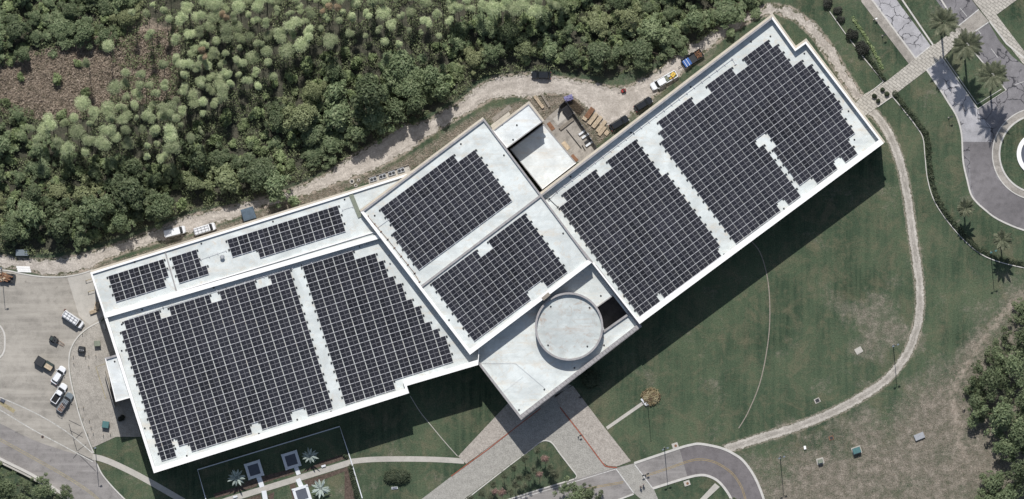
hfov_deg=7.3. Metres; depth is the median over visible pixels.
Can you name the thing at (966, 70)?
median
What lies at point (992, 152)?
kerb
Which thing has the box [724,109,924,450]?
gravel path
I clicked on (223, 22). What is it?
pine tree
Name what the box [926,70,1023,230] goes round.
kerb
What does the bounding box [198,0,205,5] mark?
pine tree
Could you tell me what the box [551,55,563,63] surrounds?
shrub
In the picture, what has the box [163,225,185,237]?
van
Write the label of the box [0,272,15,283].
flatbed trailer
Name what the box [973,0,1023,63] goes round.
paved walkway
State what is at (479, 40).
shrub
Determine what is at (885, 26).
sidewalk
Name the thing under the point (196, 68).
pine tree
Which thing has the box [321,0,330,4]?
pine tree
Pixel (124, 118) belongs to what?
pine tree
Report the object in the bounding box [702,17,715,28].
shrub
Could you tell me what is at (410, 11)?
pine tree
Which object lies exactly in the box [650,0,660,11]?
shrub
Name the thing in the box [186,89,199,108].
pine tree
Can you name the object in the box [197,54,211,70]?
pine tree
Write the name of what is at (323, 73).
shrub
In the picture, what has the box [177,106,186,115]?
pine tree
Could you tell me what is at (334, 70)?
broadleaf tree
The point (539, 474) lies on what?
crape myrtle
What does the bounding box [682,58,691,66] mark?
storage tank
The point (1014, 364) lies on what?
oak tree
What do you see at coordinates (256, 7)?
pine tree
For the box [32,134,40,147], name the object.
pine tree
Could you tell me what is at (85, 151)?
pine tree
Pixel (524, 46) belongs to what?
broadleaf tree
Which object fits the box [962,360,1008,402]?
oak tree
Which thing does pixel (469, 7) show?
pine tree
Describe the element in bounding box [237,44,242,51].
pine tree
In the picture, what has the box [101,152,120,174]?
broadleaf tree
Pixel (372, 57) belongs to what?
shrub
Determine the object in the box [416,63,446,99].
broadleaf tree
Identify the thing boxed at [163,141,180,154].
pine tree
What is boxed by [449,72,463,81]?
shrub
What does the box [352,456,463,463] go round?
footpath
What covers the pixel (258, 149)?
shrub
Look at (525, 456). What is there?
crape myrtle
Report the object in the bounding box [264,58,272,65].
pine tree
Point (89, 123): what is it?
pine tree
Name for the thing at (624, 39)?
shrub
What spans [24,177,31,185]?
shrub
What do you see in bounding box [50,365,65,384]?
car
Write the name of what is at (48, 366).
cover board
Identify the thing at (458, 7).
pine tree
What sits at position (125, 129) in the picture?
pine tree
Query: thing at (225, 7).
pine tree
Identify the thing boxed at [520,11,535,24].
shrub
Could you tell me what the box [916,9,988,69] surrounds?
stop line
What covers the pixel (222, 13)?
dying pine
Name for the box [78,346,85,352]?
compressor unit
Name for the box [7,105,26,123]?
broadleaf tree
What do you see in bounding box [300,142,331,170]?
broadleaf tree
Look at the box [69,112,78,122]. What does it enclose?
pine tree
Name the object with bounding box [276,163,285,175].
shrub
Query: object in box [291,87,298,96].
shrub
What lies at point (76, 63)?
shrub
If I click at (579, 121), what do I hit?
yard fence
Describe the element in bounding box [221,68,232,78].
pine tree
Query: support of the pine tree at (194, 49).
on the ground at (836, 256)
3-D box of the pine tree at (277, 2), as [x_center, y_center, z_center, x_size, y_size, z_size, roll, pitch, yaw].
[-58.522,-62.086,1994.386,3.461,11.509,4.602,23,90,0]
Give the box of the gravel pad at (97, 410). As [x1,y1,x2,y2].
[70,320,140,446]
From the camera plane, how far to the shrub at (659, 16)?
1997.76 m
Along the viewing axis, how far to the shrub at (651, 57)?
1998.72 m
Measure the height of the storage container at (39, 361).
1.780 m
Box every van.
[61,310,83,328]
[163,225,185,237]
[193,223,215,235]
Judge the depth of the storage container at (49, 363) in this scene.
1998.32 m
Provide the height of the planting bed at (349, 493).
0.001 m
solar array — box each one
[106,259,167,301]
[120,269,332,460]
[169,249,208,282]
[226,205,344,257]
[301,251,452,404]
[379,149,511,269]
[430,213,566,340]
[559,139,720,315]
[657,40,857,243]
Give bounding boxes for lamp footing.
[672,442,678,448]
[684,480,690,485]
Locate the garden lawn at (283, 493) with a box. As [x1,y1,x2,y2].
[274,485,291,498]
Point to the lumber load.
(5, 276)
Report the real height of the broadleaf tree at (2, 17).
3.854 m
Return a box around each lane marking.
[0,397,92,461]
[0,438,98,498]
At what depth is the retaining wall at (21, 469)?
1999.25 m
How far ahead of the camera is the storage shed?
1997.32 m
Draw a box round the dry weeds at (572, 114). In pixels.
[530,95,612,143]
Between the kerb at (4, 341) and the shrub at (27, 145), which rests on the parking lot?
the kerb at (4, 341)
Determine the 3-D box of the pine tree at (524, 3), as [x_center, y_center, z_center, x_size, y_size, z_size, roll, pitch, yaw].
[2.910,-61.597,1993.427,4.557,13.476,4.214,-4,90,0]
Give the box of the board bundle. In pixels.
[559,118,572,130]
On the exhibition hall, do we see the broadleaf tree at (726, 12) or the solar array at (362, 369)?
the solar array at (362, 369)
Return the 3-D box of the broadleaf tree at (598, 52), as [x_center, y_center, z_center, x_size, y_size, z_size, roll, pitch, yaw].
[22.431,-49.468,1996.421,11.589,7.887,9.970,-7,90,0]
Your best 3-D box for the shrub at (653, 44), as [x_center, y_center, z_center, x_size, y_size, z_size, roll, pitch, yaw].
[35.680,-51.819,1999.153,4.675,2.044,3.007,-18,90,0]
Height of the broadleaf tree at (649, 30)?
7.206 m
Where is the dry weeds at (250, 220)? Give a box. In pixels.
[104,185,344,264]
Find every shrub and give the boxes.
[0,98,10,106]
[0,183,8,191]
[0,202,13,211]
[1,0,14,11]
[2,36,14,48]
[4,171,11,177]
[5,52,14,66]
[5,154,17,164]
[6,140,18,153]
[9,128,19,142]
[9,190,20,200]
[14,41,29,50]
[16,119,27,131]
[17,72,24,81]
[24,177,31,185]
[25,3,33,10]
[25,141,32,148]
[37,21,44,30]
[37,235,44,243]
[38,2,49,13]
[38,180,44,190]
[42,147,50,158]
[51,175,62,184]
[52,73,61,85]
[55,109,66,120]
[60,163,72,179]
[65,185,72,193]
[70,165,87,176]
[73,59,81,66]
[80,87,89,96]
[86,228,101,240]
[87,154,99,164]
[98,158,111,169]
[100,13,110,23]
[100,219,115,233]
[111,26,125,36]
[117,217,130,232]
[148,162,162,175]
[155,181,169,191]
[176,197,187,209]
[177,170,186,182]
[184,155,189,166]
[192,119,202,133]
[205,133,222,146]
[205,189,214,200]
[219,108,232,126]
[228,138,236,147]
[235,182,242,194]
[237,118,249,131]
[245,135,259,144]
[248,106,264,120]
[252,143,269,156]
[259,130,268,139]
[262,92,269,99]
[269,125,282,132]
[270,77,278,88]
[273,149,286,162]
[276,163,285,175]
[284,158,295,171]
[285,72,297,83]
[286,126,297,138]
[287,137,301,147]
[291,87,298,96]
[299,56,313,74]
[309,78,322,88]
[320,50,333,59]
[320,68,326,76]
[323,128,339,137]
[340,45,350,57]
[344,70,355,81]
[346,89,355,97]
[350,56,362,69]
[353,74,362,85]
[368,53,377,61]
[379,74,386,83]
[422,89,433,104]
[431,42,441,49]
[437,71,454,87]
[445,47,457,58]
[446,61,464,75]
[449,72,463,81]
[468,18,476,27]
[476,36,484,45]
[505,34,517,50]
[515,23,524,33]
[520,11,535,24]
[520,53,530,66]
[525,21,538,36]
[531,44,544,58]
[539,17,552,31]
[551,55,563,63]
[553,12,564,27]
[554,29,566,46]
[564,9,578,25]
[567,0,581,9]
[576,22,585,32]
[581,58,588,70]
[582,3,590,9]
[584,18,591,32]
[584,33,594,42]
[595,35,606,44]
[606,59,616,69]
[610,11,626,25]
[610,34,622,46]
[616,28,625,39]
[621,35,633,44]
[623,52,634,61]
[629,0,642,12]
[642,11,652,20]
[645,52,654,61]
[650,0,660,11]
[650,40,658,49]
[655,12,663,22]
[672,3,682,14]
[680,12,687,20]
[689,3,702,13]
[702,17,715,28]
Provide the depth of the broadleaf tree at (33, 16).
1996.75 m
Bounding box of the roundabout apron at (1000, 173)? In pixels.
[993,111,1023,196]
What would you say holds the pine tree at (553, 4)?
on the ground at (836, 256)
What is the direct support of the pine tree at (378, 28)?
on the ground at (836, 256)
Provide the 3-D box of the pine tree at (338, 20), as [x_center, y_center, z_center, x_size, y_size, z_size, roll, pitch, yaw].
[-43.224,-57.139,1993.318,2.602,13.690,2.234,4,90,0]
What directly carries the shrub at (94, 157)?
on the ground at (836, 256)
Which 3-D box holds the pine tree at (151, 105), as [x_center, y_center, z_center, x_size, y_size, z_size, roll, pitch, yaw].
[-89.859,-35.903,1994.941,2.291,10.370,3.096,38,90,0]
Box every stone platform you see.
[244,459,263,479]
[281,450,301,469]
[292,484,311,498]
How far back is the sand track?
1999.99 m
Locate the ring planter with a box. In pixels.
[1017,138,1023,169]
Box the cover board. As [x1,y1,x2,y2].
[44,363,51,370]
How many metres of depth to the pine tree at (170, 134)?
1986.26 m
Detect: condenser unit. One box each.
[369,176,376,181]
[388,170,395,175]
[397,167,404,172]
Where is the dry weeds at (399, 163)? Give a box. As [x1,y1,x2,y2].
[301,102,533,203]
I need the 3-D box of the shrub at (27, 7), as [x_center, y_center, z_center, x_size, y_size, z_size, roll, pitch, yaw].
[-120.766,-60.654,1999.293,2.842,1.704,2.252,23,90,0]
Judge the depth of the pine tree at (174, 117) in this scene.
1986.24 m
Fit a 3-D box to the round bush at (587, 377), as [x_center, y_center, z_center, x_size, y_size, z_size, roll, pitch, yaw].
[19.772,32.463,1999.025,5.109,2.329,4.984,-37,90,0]
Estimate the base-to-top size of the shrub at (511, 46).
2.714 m
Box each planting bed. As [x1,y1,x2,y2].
[213,482,256,497]
[245,469,294,484]
[247,494,261,498]
[268,483,295,498]
[301,455,348,472]
[303,467,354,498]
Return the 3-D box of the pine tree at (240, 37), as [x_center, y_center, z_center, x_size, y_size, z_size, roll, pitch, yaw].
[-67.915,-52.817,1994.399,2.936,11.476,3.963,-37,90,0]
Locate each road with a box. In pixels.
[0,424,122,498]
[514,449,686,498]
[680,445,761,498]
[874,0,929,56]
[928,59,991,141]
[936,0,977,24]
[963,23,1023,228]
[970,142,1023,228]
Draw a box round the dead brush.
[0,26,182,122]
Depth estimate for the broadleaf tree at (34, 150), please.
1998.13 m
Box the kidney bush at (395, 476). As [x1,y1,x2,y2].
[382,469,410,484]
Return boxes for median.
[904,0,950,43]
[944,50,1004,106]
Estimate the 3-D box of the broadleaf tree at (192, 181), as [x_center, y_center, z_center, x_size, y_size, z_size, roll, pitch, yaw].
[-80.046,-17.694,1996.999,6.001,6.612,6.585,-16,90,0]
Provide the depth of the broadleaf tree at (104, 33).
1995.94 m
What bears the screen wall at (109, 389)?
on the ground at (836, 256)
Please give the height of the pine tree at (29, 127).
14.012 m
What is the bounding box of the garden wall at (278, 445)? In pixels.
[197,426,362,498]
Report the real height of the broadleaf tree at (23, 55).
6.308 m
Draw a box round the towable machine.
[49,336,64,345]
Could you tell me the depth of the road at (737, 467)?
1999.98 m
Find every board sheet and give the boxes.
[547,122,554,130]
[553,112,566,124]
[561,141,569,149]
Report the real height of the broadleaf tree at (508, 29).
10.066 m
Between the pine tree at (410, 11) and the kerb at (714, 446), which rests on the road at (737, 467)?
the kerb at (714, 446)
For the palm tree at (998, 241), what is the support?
on the ground at (836, 256)
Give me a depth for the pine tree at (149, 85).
1988.33 m
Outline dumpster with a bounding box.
[562,105,572,116]
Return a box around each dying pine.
[198,46,205,53]
[202,53,207,59]
[219,10,224,18]
[223,14,229,20]
[325,2,332,9]
[334,4,341,11]
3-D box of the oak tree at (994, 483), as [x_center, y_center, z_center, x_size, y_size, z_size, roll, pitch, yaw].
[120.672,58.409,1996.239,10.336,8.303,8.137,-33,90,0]
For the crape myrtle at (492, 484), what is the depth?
1995.85 m
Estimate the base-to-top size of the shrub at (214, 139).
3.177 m
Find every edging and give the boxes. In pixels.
[410,396,456,455]
[739,241,769,427]
[830,12,883,93]
[877,95,1023,267]
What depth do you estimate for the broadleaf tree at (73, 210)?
1996.62 m
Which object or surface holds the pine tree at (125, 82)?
on the ground at (836, 256)
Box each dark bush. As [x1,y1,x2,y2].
[823,0,832,8]
[833,6,841,13]
[836,16,844,22]
[845,28,858,39]
[855,40,869,55]
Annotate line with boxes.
[518,464,651,498]
[588,458,745,498]
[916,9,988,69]
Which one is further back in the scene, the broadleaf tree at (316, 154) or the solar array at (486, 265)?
the broadleaf tree at (316, 154)
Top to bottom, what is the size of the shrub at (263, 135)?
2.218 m
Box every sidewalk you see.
[458,384,570,463]
[555,386,630,465]
[701,484,718,498]
[856,21,964,114]
[861,0,913,62]
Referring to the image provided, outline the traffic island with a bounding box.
[0,328,3,354]
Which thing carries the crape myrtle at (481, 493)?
on the ground at (836, 256)
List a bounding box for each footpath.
[92,454,184,498]
[224,459,352,498]
[257,467,300,498]
[296,478,302,486]
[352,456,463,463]
[606,402,643,428]
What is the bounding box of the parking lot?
[0,270,103,461]
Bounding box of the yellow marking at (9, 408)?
[0,402,14,412]
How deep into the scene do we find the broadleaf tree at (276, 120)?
1994.53 m
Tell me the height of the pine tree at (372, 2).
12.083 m
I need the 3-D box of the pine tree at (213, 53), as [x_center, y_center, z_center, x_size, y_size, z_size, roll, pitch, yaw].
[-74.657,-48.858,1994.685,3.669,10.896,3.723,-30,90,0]
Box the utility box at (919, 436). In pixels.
[913,432,924,440]
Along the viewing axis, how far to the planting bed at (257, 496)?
1999.95 m
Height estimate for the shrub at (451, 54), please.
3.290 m
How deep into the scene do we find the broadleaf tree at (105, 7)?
1997.17 m
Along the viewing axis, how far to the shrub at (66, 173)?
1998.15 m
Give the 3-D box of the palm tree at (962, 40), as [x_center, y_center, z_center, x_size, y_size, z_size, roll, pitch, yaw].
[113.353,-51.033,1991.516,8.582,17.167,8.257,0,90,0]
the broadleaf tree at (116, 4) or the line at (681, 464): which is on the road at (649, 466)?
the line at (681, 464)
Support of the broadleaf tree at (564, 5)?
on the ground at (836, 256)
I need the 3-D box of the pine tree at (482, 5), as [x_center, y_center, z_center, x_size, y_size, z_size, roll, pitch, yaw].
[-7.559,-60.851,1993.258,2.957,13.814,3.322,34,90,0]
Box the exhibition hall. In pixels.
[90,13,884,472]
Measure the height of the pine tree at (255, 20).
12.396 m
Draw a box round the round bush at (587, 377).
[581,369,599,388]
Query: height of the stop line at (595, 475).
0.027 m
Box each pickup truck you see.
[50,383,67,404]
[56,392,73,413]
[650,70,677,89]
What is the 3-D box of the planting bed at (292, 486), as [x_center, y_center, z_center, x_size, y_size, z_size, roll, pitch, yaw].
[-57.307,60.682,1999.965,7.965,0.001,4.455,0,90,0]
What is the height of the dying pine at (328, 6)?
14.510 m
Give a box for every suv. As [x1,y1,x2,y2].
[531,70,550,78]
[608,115,628,130]
[633,97,652,111]
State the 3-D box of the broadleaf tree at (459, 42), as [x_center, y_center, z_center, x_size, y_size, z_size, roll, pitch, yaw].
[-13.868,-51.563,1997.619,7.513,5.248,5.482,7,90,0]
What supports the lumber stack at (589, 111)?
on the ground at (836, 256)
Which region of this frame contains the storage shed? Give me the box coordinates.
[240,206,255,221]
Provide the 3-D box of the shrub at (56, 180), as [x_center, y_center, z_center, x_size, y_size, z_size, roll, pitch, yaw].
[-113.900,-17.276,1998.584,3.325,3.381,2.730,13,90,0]
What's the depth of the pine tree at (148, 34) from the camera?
1987.97 m
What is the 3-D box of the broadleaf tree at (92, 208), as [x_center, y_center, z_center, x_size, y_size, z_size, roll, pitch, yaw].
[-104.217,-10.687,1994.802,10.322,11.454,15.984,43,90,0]
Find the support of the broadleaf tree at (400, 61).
on the ground at (836, 256)
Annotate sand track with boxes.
[0,2,863,275]
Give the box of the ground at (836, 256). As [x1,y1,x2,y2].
[0,0,1023,498]
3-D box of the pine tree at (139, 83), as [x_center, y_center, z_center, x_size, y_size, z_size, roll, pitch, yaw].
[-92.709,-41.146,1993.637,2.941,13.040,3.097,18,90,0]
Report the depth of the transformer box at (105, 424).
1998.52 m
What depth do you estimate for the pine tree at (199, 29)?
1987.39 m
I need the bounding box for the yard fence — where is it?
[557,100,596,147]
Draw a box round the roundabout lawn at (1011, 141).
[1000,119,1023,188]
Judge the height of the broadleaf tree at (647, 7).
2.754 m
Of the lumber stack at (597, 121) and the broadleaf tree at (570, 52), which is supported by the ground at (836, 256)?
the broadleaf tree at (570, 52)
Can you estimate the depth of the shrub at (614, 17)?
1998.20 m
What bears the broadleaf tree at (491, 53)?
on the ground at (836, 256)
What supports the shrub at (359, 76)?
on the ground at (836, 256)
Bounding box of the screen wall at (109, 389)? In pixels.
[104,371,114,407]
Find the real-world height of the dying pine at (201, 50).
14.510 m
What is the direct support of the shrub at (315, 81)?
on the ground at (836, 256)
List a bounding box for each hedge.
[348,464,359,498]
[851,16,883,69]
[866,54,885,80]
[892,90,983,252]
[983,248,1023,266]
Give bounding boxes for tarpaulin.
[564,94,572,101]
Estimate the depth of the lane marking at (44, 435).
1999.98 m
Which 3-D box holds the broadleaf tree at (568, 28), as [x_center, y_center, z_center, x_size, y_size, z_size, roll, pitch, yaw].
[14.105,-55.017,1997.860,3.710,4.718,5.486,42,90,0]
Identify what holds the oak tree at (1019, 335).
on the ground at (836, 256)
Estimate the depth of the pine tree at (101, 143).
1986.46 m
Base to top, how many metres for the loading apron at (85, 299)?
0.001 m
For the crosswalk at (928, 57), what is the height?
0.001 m
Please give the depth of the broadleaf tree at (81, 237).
1997.02 m
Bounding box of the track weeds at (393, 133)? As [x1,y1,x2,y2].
[5,2,787,262]
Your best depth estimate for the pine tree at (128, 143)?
1990.47 m
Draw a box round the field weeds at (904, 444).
[755,293,1023,498]
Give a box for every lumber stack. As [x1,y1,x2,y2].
[94,302,99,309]
[534,95,543,107]
[584,107,594,118]
[587,112,597,124]
[592,115,601,127]
[596,120,606,132]
[598,126,605,135]
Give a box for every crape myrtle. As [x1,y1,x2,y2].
[477,489,484,497]
[489,481,495,487]
[498,488,505,496]
[506,487,513,496]
[510,464,516,471]
[511,479,517,488]
[515,474,523,481]
[520,455,529,462]
[524,474,532,481]
[530,464,536,474]
[534,446,540,453]
[535,471,542,477]
[541,455,549,462]
[546,463,553,469]
[548,468,556,475]
[552,471,558,478]
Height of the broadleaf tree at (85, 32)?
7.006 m
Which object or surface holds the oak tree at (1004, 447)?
on the ground at (836, 256)
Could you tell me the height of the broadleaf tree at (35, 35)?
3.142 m
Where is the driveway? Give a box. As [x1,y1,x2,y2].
[422,397,612,498]
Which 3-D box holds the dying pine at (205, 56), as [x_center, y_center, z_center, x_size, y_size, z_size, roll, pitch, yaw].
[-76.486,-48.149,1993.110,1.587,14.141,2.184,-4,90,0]
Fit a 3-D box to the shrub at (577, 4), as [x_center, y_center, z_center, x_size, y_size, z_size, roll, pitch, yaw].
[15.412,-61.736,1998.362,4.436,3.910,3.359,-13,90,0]
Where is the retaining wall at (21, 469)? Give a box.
[0,457,69,498]
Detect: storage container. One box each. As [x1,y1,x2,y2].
[16,250,28,255]
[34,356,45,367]
[43,360,53,370]
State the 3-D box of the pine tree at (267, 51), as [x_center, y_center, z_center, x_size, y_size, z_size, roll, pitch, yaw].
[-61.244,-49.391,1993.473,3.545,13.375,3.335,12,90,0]
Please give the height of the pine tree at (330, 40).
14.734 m
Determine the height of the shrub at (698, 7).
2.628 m
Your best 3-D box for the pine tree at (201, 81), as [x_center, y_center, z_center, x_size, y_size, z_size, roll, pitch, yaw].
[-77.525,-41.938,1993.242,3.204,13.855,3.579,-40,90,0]
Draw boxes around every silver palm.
[227,470,245,485]
[302,448,318,463]
[312,479,330,498]
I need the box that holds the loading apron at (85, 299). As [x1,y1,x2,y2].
[67,272,103,324]
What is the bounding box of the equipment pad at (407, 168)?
[368,164,410,183]
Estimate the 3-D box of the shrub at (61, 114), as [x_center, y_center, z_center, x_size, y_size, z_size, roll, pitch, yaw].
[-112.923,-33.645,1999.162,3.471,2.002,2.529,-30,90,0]
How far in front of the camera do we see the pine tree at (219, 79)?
1989.92 m
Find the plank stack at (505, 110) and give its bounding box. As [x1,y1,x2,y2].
[491,105,511,121]
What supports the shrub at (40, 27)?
on the ground at (836, 256)
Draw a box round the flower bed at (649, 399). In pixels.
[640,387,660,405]
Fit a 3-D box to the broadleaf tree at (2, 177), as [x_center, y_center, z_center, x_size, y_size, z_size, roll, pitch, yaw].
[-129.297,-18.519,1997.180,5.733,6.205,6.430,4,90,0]
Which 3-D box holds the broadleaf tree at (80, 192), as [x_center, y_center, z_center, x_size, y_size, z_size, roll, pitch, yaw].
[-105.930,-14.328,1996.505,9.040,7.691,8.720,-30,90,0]
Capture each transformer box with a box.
[94,341,100,345]
[102,421,108,427]
[816,457,823,464]
[851,445,861,454]
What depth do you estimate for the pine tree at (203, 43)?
1988.78 m
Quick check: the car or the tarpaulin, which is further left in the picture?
the car
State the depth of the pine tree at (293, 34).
1990.77 m
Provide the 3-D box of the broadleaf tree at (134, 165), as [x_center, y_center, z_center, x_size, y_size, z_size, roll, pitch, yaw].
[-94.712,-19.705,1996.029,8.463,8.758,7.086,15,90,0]
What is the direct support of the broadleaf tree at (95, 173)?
on the ground at (836, 256)
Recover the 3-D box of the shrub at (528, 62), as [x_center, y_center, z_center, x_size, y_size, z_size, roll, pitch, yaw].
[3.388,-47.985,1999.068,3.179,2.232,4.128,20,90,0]
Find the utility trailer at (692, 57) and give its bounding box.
[678,48,703,67]
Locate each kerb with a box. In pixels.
[0,269,124,498]
[0,325,5,357]
[451,407,616,475]
[466,440,576,498]
[509,478,574,498]
[634,443,764,498]
[652,474,731,498]
[872,0,957,57]
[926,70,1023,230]
[942,44,1005,108]
[945,58,1000,103]
[989,21,1023,57]
[992,110,1023,197]
[999,117,1023,190]
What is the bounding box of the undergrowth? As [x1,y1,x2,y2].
[0,0,756,254]
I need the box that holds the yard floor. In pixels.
[543,108,596,161]
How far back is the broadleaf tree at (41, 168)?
1996.68 m
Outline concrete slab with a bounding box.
[854,346,862,354]
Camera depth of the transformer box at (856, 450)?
1998.57 m
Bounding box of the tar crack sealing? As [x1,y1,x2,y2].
[69,420,93,460]
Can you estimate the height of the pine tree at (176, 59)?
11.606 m
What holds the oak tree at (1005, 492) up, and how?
on the ground at (836, 256)
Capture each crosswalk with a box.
[617,464,657,498]
[917,46,940,69]
[957,10,988,33]
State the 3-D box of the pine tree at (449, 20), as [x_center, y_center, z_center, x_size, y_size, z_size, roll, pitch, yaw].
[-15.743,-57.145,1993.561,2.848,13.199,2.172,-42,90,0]
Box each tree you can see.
[0,6,6,28]
[0,24,11,59]
[0,122,5,136]
[0,130,18,158]
[0,164,6,184]
[0,189,9,211]
[0,211,25,245]
[0,470,30,498]
[4,12,33,47]
[6,197,46,238]
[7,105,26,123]
[10,45,30,62]
[10,168,30,186]
[13,0,31,6]
[14,125,31,147]
[22,152,56,183]
[22,175,49,203]
[23,472,55,498]
[25,6,42,26]
[25,29,47,46]
[25,124,34,131]
[28,133,55,158]
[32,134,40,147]
[36,122,50,137]
[37,0,57,9]
[38,9,75,58]
[38,197,80,243]
[42,111,56,131]
[44,176,70,198]
[52,147,78,169]
[53,137,64,148]
[55,484,73,498]
[56,0,86,18]
[60,118,68,127]
[60,140,74,155]
[66,200,84,222]
[67,15,94,49]
[68,0,107,16]
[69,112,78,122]
[69,122,84,139]
[69,223,93,251]
[71,175,105,205]
[73,177,115,233]
[74,95,90,112]
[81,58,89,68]
[81,133,95,145]
[81,147,88,156]
[84,0,122,16]
[86,120,94,125]
[87,105,99,120]
[87,159,102,179]
[93,134,112,150]
[94,24,117,45]
[98,123,116,137]
[99,99,115,116]
[101,39,114,51]
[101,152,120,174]
[105,114,114,122]
[106,79,123,94]
[107,209,136,232]
[108,1,143,28]
[108,171,156,221]
[110,132,121,142]
[111,0,138,13]
[115,102,127,109]
[115,109,132,124]
[118,154,151,184]
[118,415,124,421]
[120,125,130,134]
[121,68,130,76]
[121,77,129,87]
[121,135,134,149]
[122,91,130,100]
[127,9,135,15]
[130,100,137,109]
[131,88,143,100]
[135,69,145,78]
[135,79,144,89]
[137,124,146,133]
[139,187,175,229]
[142,108,155,123]
[143,9,149,16]
[143,153,150,159]
[143,169,164,189]
[144,29,154,39]
[144,81,153,88]
[147,101,156,110]
[149,124,160,136]
[151,89,160,97]
[154,140,159,146]
[156,110,167,120]
[156,152,168,163]
[158,59,168,69]
[158,100,176,114]
[159,6,167,13]
[160,79,168,90]
[161,163,181,182]
[163,122,178,143]
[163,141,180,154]
[165,14,173,22]
[167,109,180,121]
[171,32,180,45]
[171,96,179,103]
[172,52,182,67]
[174,11,188,25]
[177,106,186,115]
[177,133,213,172]
[178,82,188,94]
[179,58,194,69]
[179,167,205,190]
[180,0,192,13]
[180,70,189,78]
[183,29,196,39]
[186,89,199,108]
[186,132,194,143]
[187,44,198,56]
[191,9,207,21]
[192,62,201,72]
[195,75,206,87]
[196,25,203,37]
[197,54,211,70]
[197,96,207,105]
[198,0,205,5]
[199,39,209,48]
[200,110,206,116]
[203,21,214,31]
[203,159,244,193]
[204,0,222,10]
[204,83,215,94]
[205,9,221,21]
[205,72,215,82]
[207,45,219,59]
[207,141,238,171]
[210,97,221,108]
[211,36,220,44]
[212,71,226,89]
[216,83,228,101]
[217,59,226,67]
[220,19,228,25]
[220,23,234,42]
[221,49,229,56]
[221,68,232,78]
[222,2,229,13]
[226,79,234,87]
[228,141,276,191]
[230,12,236,21]
[231,0,245,13]
[231,20,243,32]
[233,31,246,42]
[233,55,247,66]
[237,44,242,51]
[241,76,252,84]
[245,10,250,17]
[245,32,253,40]
[245,49,260,64]
[251,1,262,13]
[251,16,261,23]
[252,66,260,76]
[253,39,264,46]
[254,81,261,89]
[255,0,274,5]
[260,45,271,57]
[260,165,300,207]
[262,18,269,27]
[263,28,275,41]
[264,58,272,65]
[264,97,287,135]
[267,130,286,151]
[268,72,277,80]
[270,0,282,6]
[273,5,280,14]
[273,25,287,43]
[279,43,294,58]
[279,96,317,131]
[282,15,301,31]
[285,10,294,15]
[289,30,296,40]
[290,116,328,156]
[293,36,308,52]
[296,3,303,13]
[299,18,309,24]
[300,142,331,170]
[302,78,328,108]
[303,24,313,41]
[305,5,316,17]
[308,130,342,164]
[311,91,362,133]
[314,76,347,115]
[318,25,323,31]
[319,54,347,86]
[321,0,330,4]
[322,13,329,21]
[323,33,337,48]
[334,17,342,23]
[335,117,370,150]
[341,72,389,121]
[345,28,354,36]
[348,12,356,21]
[350,0,360,8]
[362,105,396,144]
[363,9,371,18]
[366,0,377,6]
[375,25,382,34]
[376,5,391,20]
[378,48,427,94]
[379,94,419,126]
[380,37,389,45]
[385,18,396,30]
[394,71,423,98]
[395,40,402,46]
[397,11,404,18]
[404,92,432,116]
[406,5,415,17]
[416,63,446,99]
[418,0,431,8]
[419,16,432,27]
[427,74,457,101]
[432,8,441,19]
[435,32,442,38]
[441,33,471,53]
[445,16,453,24]
[446,0,457,13]
[449,16,470,36]
[452,1,463,11]
[458,43,485,74]
[465,4,475,12]
[469,7,501,38]
[477,0,487,11]
[478,34,508,68]
[484,0,500,15]
[496,11,531,43]
[499,0,511,10]
[507,0,523,16]
[513,35,538,61]
[516,0,531,10]
[525,2,542,17]
[529,5,552,31]
[536,30,562,61]
[544,0,576,19]
[547,0,560,9]
[552,475,591,498]
[559,37,585,68]
[560,19,578,38]
[579,0,593,6]
[580,31,622,71]
[581,5,612,38]
[581,482,603,498]
[595,0,632,25]
[614,2,643,31]
[619,33,664,72]
[626,12,681,44]
[640,0,659,16]
[654,0,684,9]
[657,25,690,59]
[661,6,681,25]
[679,2,711,30]
[709,0,761,36]
[741,0,763,9]
[929,7,960,36]
[951,28,984,60]
[957,198,974,216]
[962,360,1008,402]
[963,384,992,422]
[965,396,1023,438]
[968,375,987,395]
[974,489,999,498]
[975,60,1008,91]
[976,469,1012,496]
[983,335,1012,364]
[988,428,1023,462]
[988,480,1023,498]
[992,228,1012,250]
[992,345,1023,396]
[997,403,1023,453]
[1000,315,1023,350]
[1001,373,1023,417]
[1003,448,1023,490]
[1011,297,1023,319]
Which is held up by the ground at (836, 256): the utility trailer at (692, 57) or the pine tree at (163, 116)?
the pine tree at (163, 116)
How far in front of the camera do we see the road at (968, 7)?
1999.99 m
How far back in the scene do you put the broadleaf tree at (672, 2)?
1997.39 m
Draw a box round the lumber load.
[0,272,12,281]
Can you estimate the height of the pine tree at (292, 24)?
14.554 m
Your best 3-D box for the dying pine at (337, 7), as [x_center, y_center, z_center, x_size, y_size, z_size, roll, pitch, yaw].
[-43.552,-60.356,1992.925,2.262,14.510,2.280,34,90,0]
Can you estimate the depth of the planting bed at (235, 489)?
1999.95 m
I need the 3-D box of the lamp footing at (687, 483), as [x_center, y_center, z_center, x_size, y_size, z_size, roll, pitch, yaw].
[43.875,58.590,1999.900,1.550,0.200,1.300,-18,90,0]
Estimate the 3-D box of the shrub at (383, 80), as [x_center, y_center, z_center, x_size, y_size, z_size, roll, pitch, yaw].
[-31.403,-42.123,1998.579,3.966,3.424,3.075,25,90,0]
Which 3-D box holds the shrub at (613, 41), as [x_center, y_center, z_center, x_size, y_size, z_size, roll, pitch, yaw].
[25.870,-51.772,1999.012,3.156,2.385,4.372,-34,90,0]
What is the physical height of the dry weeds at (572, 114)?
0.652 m
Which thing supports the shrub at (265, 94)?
on the ground at (836, 256)

